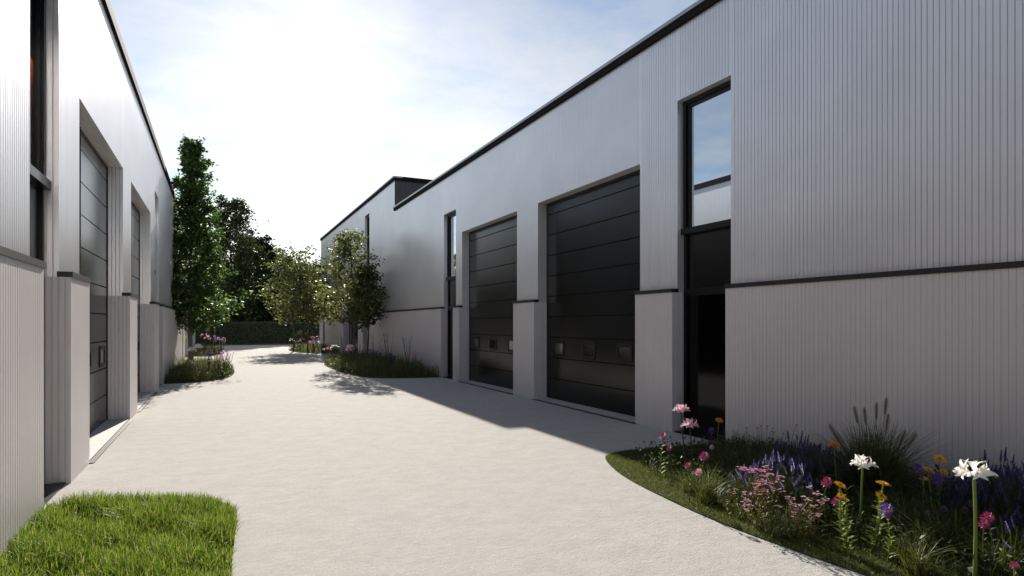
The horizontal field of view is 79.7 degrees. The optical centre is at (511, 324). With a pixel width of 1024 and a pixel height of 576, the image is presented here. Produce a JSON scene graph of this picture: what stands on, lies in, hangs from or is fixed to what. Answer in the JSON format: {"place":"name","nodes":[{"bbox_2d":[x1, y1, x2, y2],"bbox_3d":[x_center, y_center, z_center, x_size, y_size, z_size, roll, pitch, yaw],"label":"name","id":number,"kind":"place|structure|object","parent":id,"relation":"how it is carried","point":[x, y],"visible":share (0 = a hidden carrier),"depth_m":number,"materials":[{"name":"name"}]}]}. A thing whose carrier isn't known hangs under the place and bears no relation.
{"place":"outdoors","nodes":[
{"label":"outdoors","id":0,"kind":"place"},
{"bbox_2d":[0,487,254,575],"bbox_3d":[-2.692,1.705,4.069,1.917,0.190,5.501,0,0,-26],"label":"lawn grass","id":1,"kind":"structure","parent":0,"point":[72,543],"depth_m":4.97,"materials":[{"name":"green plant"}]},
{"bbox_2d":[195,343,310,345],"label":"verge grass","id":2,"kind":"structure","parent":0,"point":[258,344],"depth_m":54.18,"materials":[{"name":"green plant"}]},
{"bbox_2d":[109,0,697,273],"label":"sky","id":3,"kind":"structure","parent":0,"point":[304,109],"materials":[{"name":"white"}]},
{"bbox_2d":[44,344,863,575],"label":"paved yard","id":4,"kind":"structure","parent":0,"point":[312,464],"depth_m":7.07,"materials":[{"name":"concrete"}]},
{"bbox_2d":[0,0,194,553],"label":"warehouse unit","id":5,"kind":"structure","parent":4,"relation":"on","point":[87,309],"depth_m":7.38,"materials":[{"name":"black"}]},
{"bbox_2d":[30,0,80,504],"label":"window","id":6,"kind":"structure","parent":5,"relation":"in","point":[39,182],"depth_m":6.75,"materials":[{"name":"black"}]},
{"bbox_2d":[164,370,233,383],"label":"turf grass","id":7,"kind":"structure","parent":4,"relation":"on","point":[206,380],"depth_m":19.60,"materials":[{"name":"green plant"}]},
{"bbox_2d":[187,343,203,367],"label":"white flower","id":8,"kind":"object","parent":7,"relation":"on","point":[197,345],"visible":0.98,"depth_m":20.92,"materials":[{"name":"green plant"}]},
{"bbox_2d":[164,353,235,382],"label":"bed grasses","id":9,"kind":"object","parent":7,"relation":"on","point":[189,372],"visible":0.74,"depth_m":20.24,"materials":[{"name":"green plant"}]},
{"bbox_2d":[200,350,212,369],"bbox_3d":[-10.406,1.343,20.986,0.536,0.919,0.426,0,0,26],"label":"flower cluster","id":10,"kind":"object","parent":7,"relation":"on","point":[209,353],"visible":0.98,"depth_m":21.01,"materials":[{"name":"purple plant"}]},
{"bbox_2d":[171,134,258,364],"bbox_3d":[-12.571,-2.838,24.657,4.463,9.325,4.038,0,0,-26],"label":"columnar tree","id":11,"kind":"object","parent":7,"relation":"on","point":[191,289],"visible":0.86,"depth_m":24.12,"materials":[{"name":"green plant"}]},
{"bbox_2d":[212,338,224,363],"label":"plume grass","id":12,"kind":"object","parent":7,"relation":"on","point":[219,349],"depth_m":23.08,"materials":[{"name":"brown"}]},
{"bbox_2d":[214,354,228,370],"bbox_3d":[-10.036,1.414,21.171,0.461,0.777,0.579,0,0,-36],"label":"flower cluster","id":13,"kind":"object","parent":7,"relation":"on","point":[223,361],"visible":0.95,"depth_m":21.17,"materials":[{"name":"pink plant"}]},
{"bbox_2d":[219,350,233,367],"bbox_3d":[-10.245,1.363,21.967,0.634,0.878,0.428,0,0,20],"label":"flower cluster","id":14,"kind":"object","parent":7,"relation":"on","point":[228,356],"visible":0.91,"depth_m":21.99,"materials":[{"name":"pink plant"}]},
{"bbox_2d":[289,350,338,353],"bbox_3d":[-13.746,1.799,41.696,2.488,0.022,9.900,0,0,-26],"label":"planting bed","id":15,"kind":"object","parent":4,"relation":"on","point":[318,352],"visible":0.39,"depth_m":37.80,"materials":[{"name":"soil"}]},
{"bbox_2d":[243,241,330,350],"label":"ornamental tree","id":16,"kind":"object","parent":15,"relation":"on","point":[289,259],"visible":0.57,"depth_m":41.00,"materials":[{"name":"green plant"}]},
{"bbox_2d":[259,260,339,347],"bbox_3d":[-13.097,-1.126,39.264,5.758,5.899,4.854,0,0,-26],"label":"ornamental tree","id":17,"kind":"object","parent":15,"relation":"on","point":[296,305],"visible":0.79,"depth_m":39.00,"materials":[{"name":"green plant"}]},
{"bbox_2d":[309,335,317,350],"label":"flower cluster","id":18,"kind":"object","parent":15,"relation":"on","point":[312,340],"visible":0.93,"depth_m":38.73,"materials":[{"name":"pink plant"}]},
{"bbox_2d":[288,341,340,352],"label":"bed grasses","id":19,"kind":"object","parent":15,"relation":"on","point":[315,351],"visible":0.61,"depth_m":39.37,"materials":[{"name":"green plant"}]},
{"bbox_2d":[314,340,323,349],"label":"flower cluster","id":20,"kind":"object","parent":15,"relation":"on","point":[317,342],"visible":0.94,"depth_m":38.65,"materials":[{"name":"white plant"}]},
{"bbox_2d":[324,362,435,377],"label":"turf grass","id":21,"kind":"structure","parent":4,"relation":"on","point":[362,374],"depth_m":21.84,"materials":[{"name":"green plant"}]},
{"bbox_2d":[345,346,351,365],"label":"flower","id":22,"kind":"object","parent":21,"relation":"on","point":[348,348],"visible":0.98,"depth_m":24.11,"materials":[{"name":"pink plant"}]},
{"bbox_2d":[308,228,390,356],"bbox_3d":[-7.036,-1.316,27.738,4.481,6.280,4.151,0,0,-26],"label":"ornamental tree","id":23,"kind":"object","parent":21,"relation":"on","point":[346,251],"visible":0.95,"depth_m":27.03,"materials":[{"name":"green plant"}]},
{"bbox_2d":[353,344,365,363],"bbox_3d":[-6.151,1.289,24.773,0.537,1.026,0.434,0,0,-26],"label":"flower cluster","id":24,"kind":"object","parent":21,"relation":"on","point":[358,352],"visible":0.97,"depth_m":24.71,"materials":[{"name":"pink plant"}]},
{"bbox_2d":[343,264,386,353],"bbox_3d":[-6.618,-0.509,28.123,2.088,4.666,2.624,0,0,1],"label":"ornamental tree","id":25,"kind":"object","parent":21,"relation":"on","point":[377,314],"visible":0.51,"depth_m":27.83,"materials":[{"name":"green plant"}]},
{"bbox_2d":[367,349,382,372],"bbox_3d":[-5.039,1.336,22.626,0.606,0.932,0.518,0,0,-26],"label":"flower cluster","id":26,"kind":"object","parent":21,"relation":"on","point":[375,355],"visible":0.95,"depth_m":22.62,"materials":[{"name":"purple plant"}]},
{"bbox_2d":[322,345,439,377],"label":"bed grasses","id":27,"kind":"object","parent":21,"relation":"on","point":[366,356],"visible":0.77,"depth_m":22.16,"materials":[{"name":"green plant"}]},
{"bbox_2d":[382,334,392,362],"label":"plume grass","id":28,"kind":"object","parent":21,"relation":"on","point":[387,356],"depth_m":23.75,"materials":[{"name":"brown"}]},
{"bbox_2d":[384,353,396,367],"bbox_3d":[-4.393,1.416,22.277,0.388,0.773,0.536,0,0,-31],"label":"flower cluster","id":29,"kind":"object","parent":21,"relation":"on","point":[392,356],"visible":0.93,"depth_m":22.31,"materials":[{"name":"purple plant"}]},
{"bbox_2d":[402,337,411,364],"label":"plume grass","id":30,"kind":"object","parent":21,"relation":"on","point":[406,348],"depth_m":22.79,"materials":[{"name":"brown"}]},
{"bbox_2d":[411,351,418,370],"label":"white flower","id":31,"kind":"object","parent":21,"relation":"on","point":[414,353],"visible":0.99,"depth_m":21.58,"materials":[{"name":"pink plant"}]},
{"bbox_2d":[605,444,992,575],"bbox_3d":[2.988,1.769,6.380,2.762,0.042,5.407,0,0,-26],"label":"turf grass","id":32,"kind":"structure","parent":4,"relation":"on","point":[644,478],"depth_m":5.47,"materials":[{"name":"green plant"}]},
{"bbox_2d":[658,432,666,480],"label":"globe flower","id":33,"kind":"object","parent":32,"relation":"on","point":[662,434],"visible":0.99,"depth_m":6.96,"materials":[{"name":"pink plant"}]},
{"bbox_2d":[667,445,672,480],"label":"globe flower","id":34,"kind":"object","parent":32,"relation":"on","point":[669,447],"visible":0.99,"depth_m":6.89,"materials":[{"name":"pink plant"}]},
{"bbox_2d":[638,466,709,493],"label":"grass tuft","id":35,"kind":"object","parent":32,"relation":"on","point":[686,490],"visible":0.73,"depth_m":6.49,"materials":[{"name":"green plant"}]},
{"bbox_2d":[673,404,689,470],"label":"pink lily","id":36,"kind":"object","parent":32,"relation":"on","point":[679,408],"visible":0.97,"depth_m":7.35,"materials":[{"name":"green plant"}]},
{"bbox_2d":[684,462,690,502],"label":"globe flower","id":37,"kind":"object","parent":32,"relation":"on","point":[686,465],"visible":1,"depth_m":6.14,"materials":[{"name":"pink plant"}]},
{"bbox_2d":[680,418,698,472],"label":"pink lily","id":38,"kind":"object","parent":32,"relation":"on","point":[690,424],"visible":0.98,"depth_m":7.25,"materials":[{"name":"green plant"}]},
{"bbox_2d":[634,462,757,513],"bbox_3d":[1.746,1.569,5.987,1.747,0.491,1.658,0,0,-26],"label":"grass tuft","id":39,"kind":"object","parent":32,"relation":"on","point":[702,495],"visible":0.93,"depth_m":6.11,"materials":[{"name":"green plant"}]},
{"bbox_2d":[692,468,702,509],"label":"globe flower","id":40,"kind":"object","parent":32,"relation":"on","point":[698,470],"visible":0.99,"depth_m":5.88,"materials":[{"name":"pink plant"}]},
{"bbox_2d":[698,451,708,497],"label":"globe flower","id":41,"kind":"object","parent":32,"relation":"on","point":[702,454],"visible":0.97,"depth_m":6.17,"materials":[{"name":"pink plant"}]},
{"bbox_2d":[646,459,762,503],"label":"grass tuft","id":42,"kind":"object","parent":32,"relation":"on","point":[734,489],"visible":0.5,"depth_m":6.14,"materials":[{"name":"green plant"}]},
{"bbox_2d":[708,427,714,465],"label":"globe flower","id":43,"kind":"object","parent":32,"relation":"on","point":[711,429],"visible":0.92,"depth_m":7.30,"materials":[{"name":"purple plant"}]},
{"bbox_2d":[715,418,722,456],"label":"orange daisy","id":44,"kind":"object","parent":32,"relation":"on","point":[719,420],"visible":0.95,"depth_m":7.30,"materials":[{"name":"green plant"}]},
{"bbox_2d":[681,440,759,487],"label":"grass tuft","id":45,"kind":"object","parent":32,"relation":"on","point":[730,467],"visible":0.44,"depth_m":6.71,"materials":[{"name":"green plant"}]},
{"bbox_2d":[661,431,805,463],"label":"grass tuft","id":46,"kind":"object","parent":32,"relation":"on","point":[737,449],"visible":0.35,"depth_m":7.22,"materials":[{"name":"green plant"}]},
{"bbox_2d":[723,488,756,518],"bbox_3d":[2.092,1.655,5.601,0.291,0.293,0.219,0,0,-26],"label":"pink spray","id":47,"kind":"object","parent":32,"relation":"on","point":[741,513],"visible":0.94,"depth_m":5.62,"materials":[{"name":"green plant"}]},
{"bbox_2d":[736,465,784,530],"bbox_3d":[2.155,1.514,5.294,0.388,0.574,0.218,0,0,1],"label":"pink spray","id":48,"kind":"object","parent":32,"relation":"on","point":[761,492],"visible":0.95,"depth_m":5.31,"materials":[{"name":"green plant"}]},
{"bbox_2d":[734,424,796,485],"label":"seed head plant","id":49,"kind":"object","parent":32,"relation":"on","point":[765,450],"visible":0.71,"depth_m":6.12,"materials":[{"name":"brown plant"}]},
{"bbox_2d":[713,448,832,521],"bbox_3d":[2.484,1.491,5.779,1.108,0.618,0.964,0,0,-42],"label":"lavender bush","id":50,"kind":"object","parent":32,"relation":"on","point":[788,485],"visible":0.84,"depth_m":5.70,"materials":[{"name":"purple plant"}]},
{"bbox_2d":[700,490,868,538],"bbox_3d":[2.319,1.593,5.106,0.986,0.413,1.300,0,0,-36],"label":"grass tuft","id":51,"kind":"object","parent":32,"relation":"on","point":[794,532],"visible":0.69,"depth_m":5.16,"materials":[{"name":"green plant"}]},
{"bbox_2d":[737,497,840,557],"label":"grass tuft","id":52,"kind":"object","parent":32,"relation":"on","point":[780,529],"visible":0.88,"depth_m":5.13,"materials":[{"name":"green plant"}]},
{"bbox_2d":[750,430,829,479],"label":"lavender bush","id":53,"kind":"object","parent":32,"relation":"on","point":[789,447],"visible":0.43,"depth_m":6.49,"materials":[{"name":"purple plant"}]},
{"bbox_2d":[785,485,828,541],"bbox_3d":[2.418,1.574,5.062,0.342,0.454,0.210,0,0,3],"label":"pink spray","id":54,"kind":"object","parent":32,"relation":"on","point":[810,522],"visible":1,"depth_m":5.05,"materials":[{"name":"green plant"}]},
{"bbox_2d":[761,441,873,503],"bbox_3d":[3.038,1.483,6.126,1.172,0.635,1.047,0,0,40],"label":"lavender bush","id":55,"kind":"object","parent":32,"relation":"on","point":[807,469],"visible":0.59,"depth_m":6.01,"materials":[{"name":"purple plant"}]},
{"bbox_2d":[820,476,832,529],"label":"globe flower","id":56,"kind":"object","parent":32,"relation":"on","point":[826,480],"visible":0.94,"depth_m":5.23,"materials":[{"name":"pink plant"}]},
{"bbox_2d":[793,464,860,515],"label":"grass tuft","id":57,"kind":"object","parent":32,"relation":"on","point":[827,489],"visible":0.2,"depth_m":5.77,"materials":[{"name":"green plant"}]},
{"bbox_2d":[633,428,1023,575],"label":"bed ground cover","id":58,"kind":"object","parent":32,"relation":"on","point":[958,559],"visible":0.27,"depth_m":5.39,"materials":[{"name":"green plant"}]},
{"bbox_2d":[804,446,867,495],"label":"lavender bush","id":59,"kind":"object","parent":32,"relation":"on","point":[834,469],"visible":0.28,"depth_m":6.04,"materials":[{"name":"purple plant"}]},
{"bbox_2d":[831,497,840,537],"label":"globe flower","id":60,"kind":"object","parent":32,"relation":"on","point":[835,499],"visible":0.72,"depth_m":5.08,"materials":[{"name":"pink plant"}]},
{"bbox_2d":[828,441,844,502],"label":"orange daisy","id":61,"kind":"object","parent":32,"relation":"on","point":[834,444],"visible":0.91,"depth_m":5.68,"materials":[{"name":"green plant"}]},
{"bbox_2d":[831,481,856,556],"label":"yellow daisy","id":62,"kind":"object","parent":32,"relation":"on","point":[846,547],"visible":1,"depth_m":4.74,"materials":[{"name":"green plant"}]},
{"bbox_2d":[850,454,878,526],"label":"white lily","id":63,"kind":"object","parent":32,"relation":"on","point":[861,463],"visible":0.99,"depth_m":5.20,"materials":[{"name":"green plant"}]},
{"bbox_2d":[820,478,918,523],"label":"grass tuft","id":64,"kind":"object","parent":32,"relation":"on","point":[862,497],"visible":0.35,"depth_m":5.45,"materials":[{"name":"green plant"}]},
{"bbox_2d":[761,498,981,556],"bbox_3d":[2.858,1.590,4.808,1.906,0.502,1.232,0,0,-26],"label":"grass tuft","id":65,"kind":"object","parent":32,"relation":"on","point":[927,524],"visible":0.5,"depth_m":4.77,"materials":[{"name":"green plant"}]},
{"bbox_2d":[728,397,1015,518],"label":"fountain grass","id":66,"kind":"object","parent":32,"relation":"on","point":[890,468],"depth_m":5.80,"materials":[{"name":"green plant"}]},
{"bbox_2d":[861,480,891,553],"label":"yellow daisy","id":67,"kind":"object","parent":32,"relation":"on","point":[880,501],"visible":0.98,"depth_m":4.78,"materials":[{"name":"green plant"}]},
{"bbox_2d":[878,503,898,564],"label":"globe flower","id":68,"kind":"object","parent":32,"relation":"on","point":[885,506],"visible":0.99,"depth_m":4.53,"materials":[{"name":"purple plant"}]},
{"bbox_2d":[832,478,949,535],"bbox_3d":[3.290,1.560,5.315,1.407,0.480,1.481,0,0,25],"label":"grass tuft","id":69,"kind":"object","parent":32,"relation":"on","point":[892,492],"visible":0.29,"depth_m":5.28,"materials":[{"name":"green plant"}]},
{"bbox_2d":[825,483,982,545],"bbox_3d":[3.259,1.535,4.871,1.738,0.531,1.232,0,0,39],"label":"grass tuft","id":70,"kind":"object","parent":32,"relation":"on","point":[904,512],"visible":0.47,"depth_m":4.99,"materials":[{"name":"green plant"}]},
{"bbox_2d":[859,529,968,575],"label":"grass tuft","id":71,"kind":"object","parent":32,"relation":"on","point":[896,558],"visible":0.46,"depth_m":4.56,"materials":[{"name":"green plant"}]},
{"bbox_2d":[914,463,944,530],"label":"globe flower","id":72,"kind":"object","parent":32,"relation":"on","point":[938,476],"visible":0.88,"depth_m":5.00,"materials":[{"name":"purple plant"}]},
{"bbox_2d":[917,454,949,517],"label":"yellow daisy","id":73,"kind":"object","parent":32,"relation":"on","point":[939,458],"visible":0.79,"depth_m":5.18,"materials":[{"name":"green plant"}]},
{"bbox_2d":[861,519,1007,575],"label":"grass tuft","id":74,"kind":"object","parent":32,"relation":"on","point":[917,566],"visible":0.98,"depth_m":4.34,"materials":[{"name":"green plant"}]},
{"bbox_2d":[925,505,946,529],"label":"globe flower","id":75,"kind":"object","parent":32,"relation":"on","point":[943,507],"visible":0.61,"depth_m":4.97,"materials":[{"name":"purple plant"}]},
{"bbox_2d":[913,454,964,494],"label":"grass tuft","id":76,"kind":"object","parent":32,"relation":"on","point":[944,477],"visible":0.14,"depth_m":5.93,"materials":[{"name":"green plant"}]},
{"bbox_2d":[860,493,1021,567],"bbox_3d":[3.229,1.551,4.619,1.308,0.499,1.383,0,0,-26],"label":"grass tuft","id":77,"kind":"object","parent":32,"relation":"on","point":[950,536],"visible":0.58,"depth_m":4.68,"materials":[{"name":"green plant"}]},
{"bbox_2d":[914,463,1023,534],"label":"lavender bush","id":78,"kind":"object","parent":32,"relation":"on","point":[1005,503],"visible":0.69,"depth_m":5.00,"materials":[{"name":"purple plant"}]},
{"bbox_2d":[914,519,1023,575],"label":"grass tuft","id":79,"kind":"object","parent":32,"relation":"on","point":[1003,560],"visible":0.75,"depth_m":4.22,"materials":[{"name":"green plant"}]},
{"bbox_2d":[952,458,997,575],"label":"white lily","id":80,"kind":"object","parent":32,"relation":"on","point":[982,471],"visible":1,"depth_m":4.15,"materials":[{"name":"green plant"}]},
{"bbox_2d":[931,476,1022,533],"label":"lavender bush","id":81,"kind":"object","parent":32,"relation":"on","point":[963,492],"visible":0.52,"depth_m":5.10,"materials":[{"name":"purple plant"}]},
{"bbox_2d":[932,498,1022,560],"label":"grass tuft","id":82,"kind":"object","parent":32,"relation":"on","point":[986,519],"visible":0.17,"depth_m":4.78,"materials":[{"name":"green plant"}]},
{"bbox_2d":[961,501,997,520],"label":"globe flower","id":83,"kind":"object","parent":32,"relation":"on","point":[970,505],"visible":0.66,"depth_m":4.96,"materials":[{"name":"green plant"}]},
{"bbox_2d":[945,447,1023,509],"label":"lavender bush","id":84,"kind":"object","parent":32,"relation":"on","point":[994,469],"visible":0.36,"depth_m":5.55,"materials":[{"name":"purple plant"}]},
{"bbox_2d":[948,506,1023,575],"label":"lavender bush","id":85,"kind":"object","parent":32,"relation":"on","point":[1010,521],"visible":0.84,"depth_m":4.35,"materials":[{"name":"green plant"}]},
{"bbox_2d":[978,512,1000,575],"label":"globe flower","id":86,"kind":"object","parent":32,"relation":"on","point":[988,521],"visible":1,"depth_m":4.22,"materials":[{"name":"green plant"}]},
{"bbox_2d":[1009,561,1018,575],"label":"globe flower","id":87,"kind":"object","parent":32,"relation":"on","point":[1014,564],"visible":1,"depth_m":3.63,"materials":[{"name":"pink plant"}]},
{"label":"planting bed","id":88,"kind":"structure","parent":4,"relation":"on","visible":0},
{"bbox_2d":[200,334,208,351],"bbox_3d":[-18.136,1.161,36.161,0.514,1.282,0.494,0,0,-43],"label":"flower cluster","id":89,"kind":"object","parent":88,"relation":"on","point":[207,336],"visible":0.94,"depth_m":36.17,"materials":[{"name":"pink plant"}]},
{"bbox_2d":[193,343,223,355],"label":"bed grasses","id":90,"kind":"object","parent":88,"relation":"on","point":[199,350],"visible":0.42,"depth_m":36.33,"materials":[{"name":"green plant"}]},
{"bbox_2d":[208,335,218,353],"bbox_3d":[-17.670,1.200,36.218,0.517,1.205,0.626,0,0,40],"label":"flower cluster","id":91,"kind":"object","parent":88,"relation":"on","point":[211,343],"visible":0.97,"depth_m":36.12,"materials":[{"name":"pink plant"}]},
{"bbox_2d":[215,336,222,349],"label":"flower cluster","id":92,"kind":"object","parent":88,"relation":"on","point":[220,339],"visible":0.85,"depth_m":36.71,"materials":[{"name":"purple plant"}]},
{"bbox_2d":[319,0,1023,488],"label":"warehouse unit","id":93,"kind":"structure","parent":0,"point":[745,218],"depth_m":8.75,"materials":[{"name":"grey metal"}]},
{"bbox_2d":[367,215,368,312],"bbox_3d":[-7.449,-1.949,31.858,0.280,7.498,1.076,0,0,-26],"label":"window","id":94,"kind":"structure","parent":93,"relation":"in","point":[368,215],"depth_m":32.30,"materials":[{"name":"black glass"}]},
{"bbox_2d":[443,211,455,379],"bbox_3d":[-2.000,-0.969,20.442,0.280,5.538,1.176,0,0,-26],"label":"window","id":95,"kind":"structure","parent":93,"relation":"in","point":[451,218],"depth_m":20.78,"materials":[{"name":"black"}]},
{"bbox_2d":[675,79,730,441],"bbox_3d":[3.098,-0.969,9.762,0.280,5.538,1.186,0,0,-26],"label":"window","id":96,"kind":"structure","parent":93,"relation":"in","point":[706,230],"depth_m":9.89,"materials":[{"name":"black glass"}]},
{"label":"ground","id":97,"kind":"structure","parent":0,"visible":0},
{"bbox_2d":[194,195,276,323],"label":"woodland tree","id":98,"kind":"object","parent":97,"relation":"on","point":[238,222],"visible":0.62,"depth_m":59.28,"materials":[{"name":"green plant"}]},
{"bbox_2d":[218,232,293,323],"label":"woodland tree","id":99,"kind":"object","parent":97,"relation":"on","point":[266,271],"visible":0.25,"depth_m":63.01,"materials":[{"name":"green plant"}]},
{"bbox_2d":[195,321,318,344],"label":"hedge","id":100,"kind":"object","parent":97,"relation":"on","point":[251,332],"visible":0.24,"depth_m":55.78,"materials":[{"name":"green plant"}]},
{"bbox_2d":[265,261,320,323],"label":"woodland tree","id":101,"kind":"object","parent":97,"relation":"on","point":[317,265],"visible":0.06,"depth_m":65.08,"materials":[{"name":"green plant"}]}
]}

